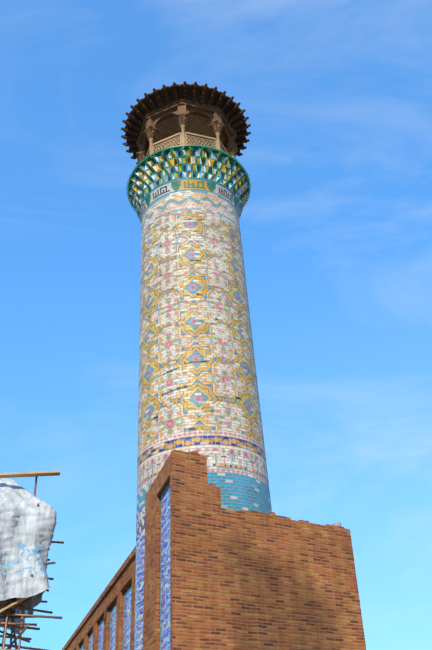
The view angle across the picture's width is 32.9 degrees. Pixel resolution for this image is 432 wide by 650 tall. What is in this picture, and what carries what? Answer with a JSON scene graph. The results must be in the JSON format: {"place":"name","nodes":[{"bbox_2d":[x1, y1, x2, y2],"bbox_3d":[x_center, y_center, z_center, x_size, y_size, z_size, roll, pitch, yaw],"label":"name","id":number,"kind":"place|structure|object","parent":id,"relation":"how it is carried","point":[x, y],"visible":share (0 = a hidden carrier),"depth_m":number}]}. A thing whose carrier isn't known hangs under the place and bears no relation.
{"place":"outdoors","nodes":[
{"label":"outdoors","id":0,"kind":"place"},
{"bbox_2d":[148,114,224,150],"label":"pavilion ceiling","id":1,"kind":"structure","parent":0,"point":[170,126],"depth_m":22.29},
{"bbox_2d":[0,0,431,649],"label":"sky","id":2,"kind":"structure","parent":0,"point":[335,221]},
{"label":"ground","id":3,"kind":"structure","parent":0,"visible":0},
{"bbox_2d":[0,476,63,649],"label":"scaffold tubes","id":4,"kind":"object","parent":3,"relation":"on","point":[9,614],"visible":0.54,"depth_m":15.37},
{"bbox_2d":[0,478,56,634],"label":"tarp","id":5,"kind":"object","parent":4,"relation":"on","point":[27,525],"visible":0.9,"depth_m":15.80},
{"bbox_2d":[0,470,59,649],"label":"scaffold planks","id":6,"kind":"object","parent":4,"relation":"on","point":[27,474],"visible":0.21,"depth_m":16.75},
{"bbox_2d":[136,190,271,540],"bbox_3d":[-0.477,0.928,18.423,3.027,9.050,3.027,-3,-33,-1],"label":"tower shaft","id":7,"kind":"object","parent":3,"relation":"on","point":[198,387],"visible":0.85,"depth_m":17.18},
{"bbox_2d":[128,147,248,221],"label":"muqarnas cornice","id":8,"kind":"structure","parent":7,"relation":"attached to","point":[155,171],"depth_m":20.20},
{"bbox_2d":[126,144,250,211],"bbox_3d":[-0.798,-3.959,21.552,3.656,0.097,3.655,-3,-33,-1],"label":"cornice rim","id":9,"kind":"object","parent":8,"relation":"attached to","point":[243,169],"visible":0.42,"depth_m":20.43},
{"bbox_2d":[149,125,234,158],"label":"columns","id":10,"kind":"structure","parent":8,"relation":"on","point":[217,135],"depth_m":21.07},
{"bbox_2d":[136,104,237,162],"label":"column capitals","id":11,"kind":"object","parent":10,"relation":"on","point":[216,125],"visible":0.48,"depth_m":21.53},
{"bbox_2d":[136,99,236,150],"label":"roof beams","id":12,"kind":"structure","parent":11,"relation":"on","point":[165,109],"depth_m":21.71},
{"bbox_2d":[125,83,246,154],"bbox_3d":[-0.939,-6.098,22.922,3.809,0.718,3.809,-3,-33,-1],"label":"roof eave","id":13,"kind":"object","parent":12,"relation":"on","point":[180,92],"visible":0.23,"depth_m":21.65},
{"bbox_2d":[121,81,250,164],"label":"rafters","id":14,"kind":"object","parent":13,"relation":"attached to","point":[210,99],"visible":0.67,"depth_m":21.94},
{"bbox_2d":[142,107,230,151],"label":"arches","id":15,"kind":"structure","parent":12,"relation":"attached to","point":[175,112],"depth_m":21.65},
{"bbox_2d":[146,132,228,156],"bbox_3d":[-0.828,-4.418,21.846,2.785,0.855,2.785,-3,-33,-1],"label":"balcony railing","id":16,"kind":"object","parent":10,"relation":"attached to","point":[187,135],"visible":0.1,"depth_m":20.99},
{"bbox_2d":[140,178,239,224],"bbox_3d":[-0.738,-3.045,20.967,2.884,0.400,2.884,-3,-33,-1],"label":"inscription band","id":17,"kind":"object","parent":7,"relation":"attached to","point":[166,188],"visible":0.67,"depth_m":19.94},
{"bbox_2d":[62,450,365,649],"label":"brick building","id":18,"kind":"structure","parent":3,"relation":"on","point":[248,580],"depth_m":13.67},
{"bbox_2d":[80,483,169,649],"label":"recess reveals","id":19,"kind":"object","parent":18,"relation":"attached to","point":[129,590],"depth_m":14.49},
{"bbox_2d":[81,485,169,649],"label":"tile panels","id":20,"kind":"object","parent":18,"relation":"attached to","point":[165,575],"visible":0.57,"depth_m":13.84},
{"bbox_2d":[134,533,144,649],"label":"tile panel","id":21,"kind":"object","parent":18,"relation":"attached to","point":[139,593],"visible":0.12,"depth_m":14.80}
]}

